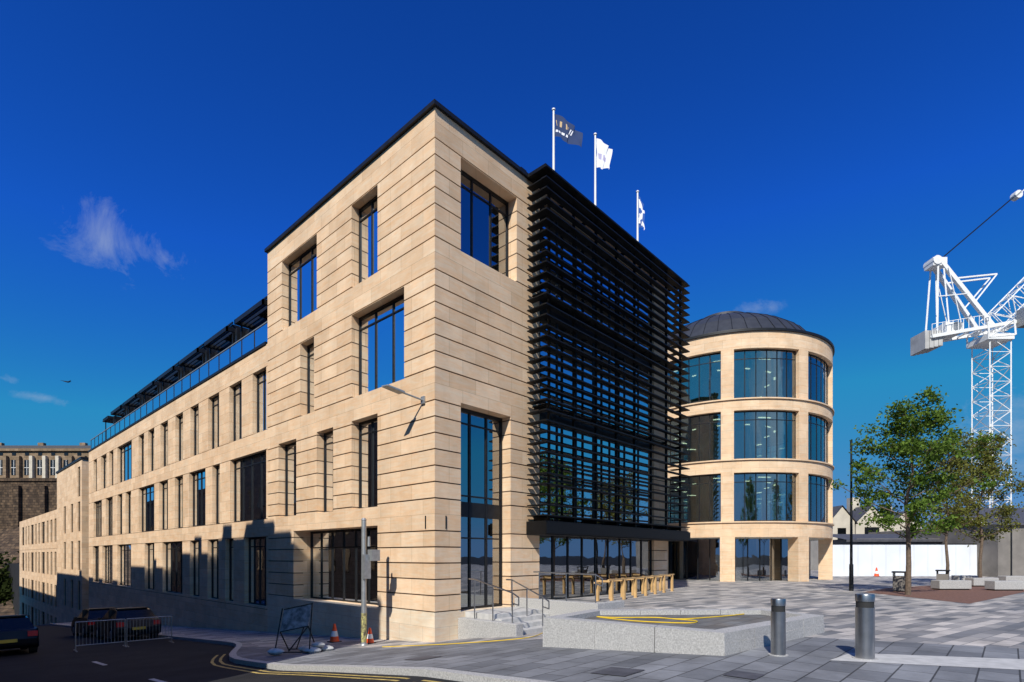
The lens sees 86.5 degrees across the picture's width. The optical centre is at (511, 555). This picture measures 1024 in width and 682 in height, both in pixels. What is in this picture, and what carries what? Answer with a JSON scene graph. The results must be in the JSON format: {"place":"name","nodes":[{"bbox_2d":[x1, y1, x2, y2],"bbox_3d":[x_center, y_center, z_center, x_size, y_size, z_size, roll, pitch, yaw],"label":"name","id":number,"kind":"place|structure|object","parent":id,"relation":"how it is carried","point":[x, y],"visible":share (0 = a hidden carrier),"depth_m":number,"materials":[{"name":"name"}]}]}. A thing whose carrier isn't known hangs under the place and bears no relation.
{"place":"outdoors","nodes":[
{"label":"outdoors","id":0,"kind":"place"},
{"bbox_2d":[0,526,19,615],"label":"hill","id":1,"kind":"structure","parent":0,"point":[10,540],"depth_m":138.27,"materials":[{"name":"plant"}]},
{"bbox_2d":[0,546,19,608],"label":"hillside bushes","id":2,"kind":"object","parent":1,"relation":"on","point":[6,592],"visible":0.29,"depth_m":123.13,"materials":[{"name":"green plant"}]},
{"bbox_2d":[0,563,459,681],"bbox_3d":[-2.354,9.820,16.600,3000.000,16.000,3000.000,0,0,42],"label":"ground","id":3,"kind":"structure","parent":0,"point":[55,657],"depth_m":16.21,"materials":[{"name":"black asphalt"}]},
{"bbox_2d":[0,615,38,652],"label":"parked car","id":4,"kind":"object","parent":3,"relation":"on","point":[20,631],"visible":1,"depth_m":20.60,"materials":[{"name":"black metal"}]},
{"bbox_2d":[0,478,56,528],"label":"retaining wall","id":5,"kind":"structure","parent":3,"relation":"on","point":[22,499],"depth_m":146.00,"materials":[{"name":"brown stone"}]},
{"bbox_2d":[0,443,90,477],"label":"georgian stone building","id":6,"kind":"structure","parent":5,"relation":"on","point":[41,460],"depth_m":149.92,"materials":[{"name":"stone"}]},
{"bbox_2d":[20,457,88,624],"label":"street office block","id":7,"kind":"structure","parent":3,"relation":"on","point":[54,566],"depth_m":59.90,"materials":[{"name":"stone"}]},
{"bbox_2d":[71,607,116,637],"bbox_3d":[-23.037,3.652,30.329,4.451,1.486,1.970,-5,-4,42],"label":"parked car","id":8,"kind":"object","parent":3,"relation":"on","point":[93,614],"visible":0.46,"depth_m":29.13,"materials":[{"name":"black metal"}]},
{"bbox_2d":[74,616,173,651],"bbox_3d":[-15.452,3.062,21.773,3.246,1.122,0.601,0,0,-42],"label":"pedestrian barrier","id":9,"kind":"object","parent":3,"relation":"on","point":[125,641],"visible":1,"depth_m":21.75,"materials":[{"name":"silver metal"}]},
{"bbox_2d":[94,607,160,641],"bbox_3d":[-18.612,3.247,26.276,4.451,1.486,1.970,-5,-4,42],"label":"parked car","id":10,"kind":"object","parent":3,"relation":"on","point":[135,612],"visible":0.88,"depth_m":25.17,"materials":[{"name":"black metal"}]},
{"bbox_2d":[94,661,165,681],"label":"white road markings","id":11,"kind":"object","parent":3,"relation":"on","point":[156,680],"visible":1,"depth_m":12.72,"materials":[{"name":"white paint"}]},
{"bbox_2d":[35,623,551,681],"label":"kerb","id":12,"kind":"structure","parent":3,"relation":"on","point":[453,675],"depth_m":10.64,"materials":[{"name":"concrete"}]},
{"bbox_2d":[210,654,437,681],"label":"yellow road lines","id":13,"kind":"object","parent":3,"relation":"on","point":[220,660],"visible":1,"depth_m":11.56,"materials":[{"name":"paint"}]},
{"bbox_2d":[883,504,922,530],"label":"gabled house","id":14,"kind":"structure","parent":3,"relation":"on","point":[897,526],"depth_m":70.00,"materials":[{"name":"paint"}]},
{"bbox_2d":[0,0,1023,528],"label":"sky","id":15,"kind":"structure","parent":0,"point":[804,163],"materials":[{"name":"blue"}]},
{"bbox_2d":[53,570,1023,681],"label":"pavement","id":16,"kind":"structure","parent":0,"point":[992,628],"depth_m":11.94,"materials":[{"name":"grey stone"}]},
{"bbox_2d":[267,603,333,654],"bbox_3d":[-6.049,2.067,15.642,1.680,1.464,1.016,0,0,0],"label":"temporary road sign","id":17,"kind":"object","parent":16,"relation":"on","point":[296,617],"visible":0.91,"depth_m":15.56,"materials":[{"name":"metal"}]},
{"bbox_2d":[327,624,341,642],"bbox_3d":[-5.986,2.591,18.349,0.347,0.620,0.347,0,0,42],"label":"traffic cone","id":18,"kind":"object","parent":16,"relation":"on","point":[334,637],"visible":0.98,"depth_m":18.26,"materials":[{"name":"plastic"}]},
{"bbox_2d":[360,518,379,645],"bbox_3d":[-4.445,0.795,16.914,0.470,3.949,0.490,0,0,42],"label":"signal pole","id":19,"kind":"object","parent":16,"relation":"on","point":[369,557],"visible":1,"depth_m":16.82,"materials":[{"name":"grey metal"}]},
{"bbox_2d":[367,628,375,643],"bbox_3d":[-4.530,2.538,17.357,0.280,0.500,0.280,0,0,42],"label":"traffic cone","id":20,"kind":"object","parent":16,"relation":"on","point":[370,639],"visible":0.9,"depth_m":17.29,"materials":[{"name":"plastic"}]},
{"bbox_2d":[89,107,667,641],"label":"stone walls","id":21,"kind":"structure","parent":16,"relation":"on","point":[411,177],"depth_m":19.84,"materials":[{"name":"stone"}]},
{"bbox_2d":[96,174,649,606],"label":"glazing","id":22,"kind":"structure","parent":21,"relation":"on","point":[481,230],"depth_m":22.00,"materials":[{"name":"blue glass"}]},
{"bbox_2d":[96,169,651,609],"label":"window frames","id":23,"kind":"structure","parent":21,"relation":"attached to","point":[469,510],"depth_m":22.54,"materials":[{"name":"metal"}]},
{"bbox_2d":[89,197,666,612],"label":"wall joints","id":24,"kind":"object","parent":21,"relation":"attached to","point":[402,470],"depth_m":19.33,"materials":[{"name":"brown stone"}]},
{"bbox_2d":[88,99,667,451],"bbox_3d":[-15.535,-11.775,39.045,49.960,4.950,15.500,0,0,42],"label":"roof coping","id":25,"kind":"object","parent":21,"relation":"on","point":[417,117],"visible":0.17,"depth_m":19.34,"materials":[{"name":"metal"}]},
{"bbox_2d":[90,295,267,446],"bbox_3d":[-20.305,-10.850,42.499,37.940,2.500,14.050,0,0,42],"label":"terrace storey","id":26,"kind":"object","parent":25,"relation":"on","point":[253,318],"visible":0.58,"depth_m":31.43,"materials":[{"name":"metal"}]},
{"bbox_2d":[91,323,267,448],"bbox_3d":[-24.791,-10.500,37.749,37.740,1.800,0.645,0,0,42],"label":"terrace glass","id":27,"kind":"object","parent":26,"relation":"on","point":[201,373],"visible":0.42,"depth_m":31.26,"materials":[{"name":"blue glass"}]},
{"bbox_2d":[552,108,582,169],"bbox_3d":[2.187,-15.750,21.749,1.319,4.300,0.270,0,0,-3],"label":"flagpole","id":28,"kind":"object","parent":25,"relation":"on","point":[565,130],"visible":0.97,"depth_m":21.78,"materials":[{"name":"blue fabric"}]},
{"bbox_2d":[594,133,612,204],"bbox_3d":[3.982,-16.100,23.920,0.917,5.000,0.270,0,0,-3],"label":"flagpole","id":29,"kind":"object","parent":25,"relation":"on","point":[602,159],"visible":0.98,"depth_m":23.95,"materials":[{"name":"white fabric"}]},
{"bbox_2d":[636,190,644,241],"bbox_3d":[6.237,-15.750,26.668,0.481,4.300,0.276,0,0,-27],"label":"flagpole","id":30,"kind":"object","parent":25,"relation":"on","point":[640,214],"visible":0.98,"depth_m":26.66,"materials":[{"name":"white fabric"}]},
{"bbox_2d":[382,384,424,404],"bbox_3d":[-3.302,-4.924,16.622,0.528,0.388,1.248,0,0,42],"label":"wall lamp","id":31,"kind":"object","parent":21,"relation":"attached to","point":[396,390],"visible":1,"depth_m":16.51,"materials":[{"name":"silver metal"}]},
{"bbox_2d":[425,516,446,528],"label":"wall slots","id":32,"kind":"structure","parent":21,"relation":"attached to","point":[445,522],"depth_m":16.91,"materials":[{"name":"grey metal"}]},
{"bbox_2d":[526,163,689,540],"bbox_3d":[4.752,-7.290,23.618,1.000,13.060,11.590,0,0,42],"label":"louvre screen","id":33,"kind":"object","parent":21,"relation":"attached to","point":[562,192],"visible":1,"depth_m":21.83,"materials":[{"name":"metal"}]},
{"bbox_2d":[458,571,623,638],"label":"entrance steps","id":34,"kind":"structure","parent":16,"relation":"on","point":[523,616],"depth_m":17.13,"materials":[{"name":"stone"}]},
{"bbox_2d":[382,613,743,646],"bbox_3d":[1.142,2.034,14.536,10.073,1.264,3.514,0,0,26],"label":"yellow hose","id":35,"kind":"object","parent":16,"relation":"on","point":[599,617],"visible":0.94,"depth_m":12.53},
{"bbox_2d":[404,656,764,679],"bbox_3d":[0.514,1.927,9.345,6.884,0.477,1.167,0,0,36],"label":"manhole cover","id":36,"kind":"object","parent":16,"relation":"on","point":[617,671],"visible":1,"depth_m":8.12,"materials":[{"name":"metal"}]},
{"bbox_2d":[594,574,674,600],"bbox_3d":[5.477,1.280,23.401,0.684,0.840,7.854,0,0,34],"label":"timber cycle rail","id":37,"kind":"object","parent":16,"relation":"on","point":[634,585],"visible":0.96,"depth_m":23.03,"materials":[{"name":"beige wood"}]},
{"bbox_2d":[543,609,824,655],"bbox_3d":[3.945,1.860,12.249,4.633,1.080,5.262,0,0,42],"label":"granite planter","id":38,"kind":"object","parent":16,"relation":"on","point":[749,629],"visible":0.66,"depth_m":10.96,"materials":[{"name":"grey stone"}]},
{"bbox_2d":[667,328,834,581],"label":"round tower","id":39,"kind":"structure","parent":16,"relation":"on","point":[801,530],"depth_m":36.10,"materials":[{"name":"stone"}]},
{"bbox_2d":[668,311,805,343],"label":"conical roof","id":40,"kind":"structure","parent":39,"relation":"on","point":[724,321],"depth_m":37.60,"materials":[{"name":"metal"}]},
{"bbox_2d":[667,351,827,580],"bbox_3d":[16.740,-5.975,43.060,14.270,15.350,14.270,0,0,42],"label":"glass","id":41,"kind":"object","parent":39,"relation":"in","point":[741,559],"visible":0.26,"depth_m":37.30,"materials":[{"name":"glass"}]},
{"bbox_2d":[668,351,823,540],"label":"interior","id":42,"kind":"object","parent":41,"relation":"in","point":[715,447],"visible":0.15,"depth_m":41.10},
{"bbox_2d":[674,359,774,495],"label":"ceiling lamps","id":43,"kind":"object","parent":42,"relation":"on","point":[745,424],"visible":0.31,"depth_m":39.95,"materials":[{"name":"white"}]},
{"bbox_2d":[667,349,827,580],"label":"frames","id":44,"kind":"structure","parent":39,"relation":"attached to","point":[770,452],"depth_m":36.81,"materials":[{"name":"metal"}]},
{"bbox_2d":[768,598,788,656],"bbox_3d":[4.572,1.265,9.344,0.319,1.070,0.319,0,0,42],"label":"steel bollard","id":45,"kind":"object","parent":16,"relation":"on","point":[778,629],"visible":0.96,"depth_m":9.24,"materials":[{"name":"silver metal"}]},
{"bbox_2d":[852,593,878,659],"bbox_3d":[5.859,1.215,9.033,0.378,1.170,0.378,0,0,42],"label":"steel bollard","id":46,"kind":"object","parent":16,"relation":"on","point":[864,628],"visible":0.94,"depth_m":8.92,"materials":[{"name":"silver metal"}]},
{"bbox_2d":[873,567,879,576],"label":"traffic cone","id":47,"kind":"object","parent":16,"relation":"on","point":[876,573],"visible":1,"depth_m":45.07,"materials":[{"name":"plastic"}]},
{"bbox_2d":[833,534,942,543],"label":"station canopy","id":48,"kind":"object","parent":16,"relation":"on","point":[875,539],"visible":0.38,"depth_m":50.08,"materials":[{"name":"metal"}]},
{"bbox_2d":[833,544,976,575],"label":"site hoarding","id":49,"kind":"object","parent":16,"relation":"on","point":[926,559],"visible":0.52,"depth_m":46.00,"materials":[{"name":"metal"}]},
{"bbox_2d":[832,653,1023,669],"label":"light paving band","id":50,"kind":"object","parent":16,"relation":"on","point":[1000,663],"visible":1,"depth_m":8.83,"materials":[{"name":"white stone"}]},
{"bbox_2d":[867,585,1023,603],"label":"tree bed surface","id":51,"kind":"object","parent":16,"relation":"on","point":[975,594],"visible":0.57,"depth_m":24.61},
{"bbox_2d":[891,571,905,591],"bbox_3d":[18.569,1.215,26.056,0.580,0.970,0.580,0,0,42],"label":"litter bin","id":52,"kind":"object","parent":51,"relation":"on","point":[898,583],"visible":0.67,"depth_m":25.87,"materials":[{"name":"stone"}]},
{"bbox_2d":[829,385,1006,594],"bbox_3d":[17.229,-2.766,23.732,5.263,8.938,5.609,0,0,-5],"label":"street tree","id":53,"kind":"object","parent":51,"relation":"on","point":[910,425],"visible":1,"depth_m":23.45,"materials":[{"name":"green plant"}]},
{"bbox_2d":[935,570,949,579],"bbox_3d":[22.823,1.215,28.828,0.580,0.970,0.580,0,0,42],"label":"litter bin","id":54,"kind":"object","parent":51,"relation":"on","point":[942,576],"visible":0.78,"depth_m":28.64,"materials":[{"name":"stone"}]},
{"bbox_2d":[931,580,971,589],"bbox_3d":[22.100,1.460,27.398,1.600,0.480,0.600,0,0,0],"label":"granite block seat","id":55,"kind":"object","parent":51,"relation":"on","point":[951,584],"visible":0.98,"depth_m":27.10,"materials":[{"name":"stone"}]},
{"bbox_2d":[911,434,996,573],"bbox_3d":[22.765,-2.389,28.969,4.234,8.187,3.400,0,0,-15],"label":"street tree","id":56,"kind":"object","parent":51,"relation":"on","point":[957,508],"visible":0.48,"depth_m":28.38,"materials":[{"name":"green plant"}]},
{"bbox_2d":[934,427,1023,577],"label":"street tree","id":57,"kind":"object","parent":51,"relation":"on","point":[989,465],"visible":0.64,"depth_m":31.07,"materials":[{"name":"green plant"}]},
{"bbox_2d":[965,578,998,586],"bbox_3d":[26.256,1.460,30.409,1.400,0.480,0.600,0,0,0],"label":"granite block seat","id":58,"kind":"object","parent":51,"relation":"on","point":[978,582],"visible":0.46,"depth_m":30.11,"materials":[{"name":"stone"}]},
{"bbox_2d":[985,580,1023,590],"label":"granite block seat","id":59,"kind":"object","parent":51,"relation":"on","point":[1003,585],"visible":0.98,"depth_m":26.57,"materials":[{"name":"stone"}]},
{"bbox_2d":[998,576,1023,580],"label":"granite block seat","id":60,"kind":"object","parent":51,"relation":"on","point":[1017,578],"visible":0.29,"depth_m":33.05,"materials":[{"name":"stone"}]},
{"bbox_2d":[868,508,1023,576],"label":"grey shed building","id":61,"kind":"structure","parent":16,"relation":"on","point":[1004,556],"depth_m":44.32,"materials":[{"name":"stone"}]},
{"bbox_2d":[951,575,977,579],"bbox_3d":[28.475,1.460,34.172,1.300,0.480,0.600,0,0,0],"label":"granite block seat","id":62,"kind":"object","parent":16,"relation":"on","point":[958,577],"visible":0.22,"depth_m":33.91,"materials":[{"name":"stone"}]},
{"bbox_2d":[910,190,1023,524],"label":"tower crane","id":63,"kind":"object","parent":16,"relation":"on","point":[925,341],"visible":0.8,"depth_m":54.41,"materials":[{"name":"white paint"}]},
{"bbox_2d":[811,505,857,569],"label":"gabled house","id":64,"kind":"structure","parent":0,"point":[841,518],"depth_m":62.00,"materials":[{"name":"paint"}]},
{"bbox_2d":[849,440,853,590],"bbox_3d":[16.567,-1.983,26.567,0.200,7.367,0.200,0,0,42],"label":"lamp post","id":65,"kind":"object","parent":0,"point":[851,580],"depth_m":26.52,"materials":[{"name":"metal"}]},
{"bbox_2d":[846,498,886,533],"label":"gabled house","id":66,"kind":"structure","parent":0,"point":[861,528],"depth_m":64.00,"materials":[{"name":"paint"}]}
]}

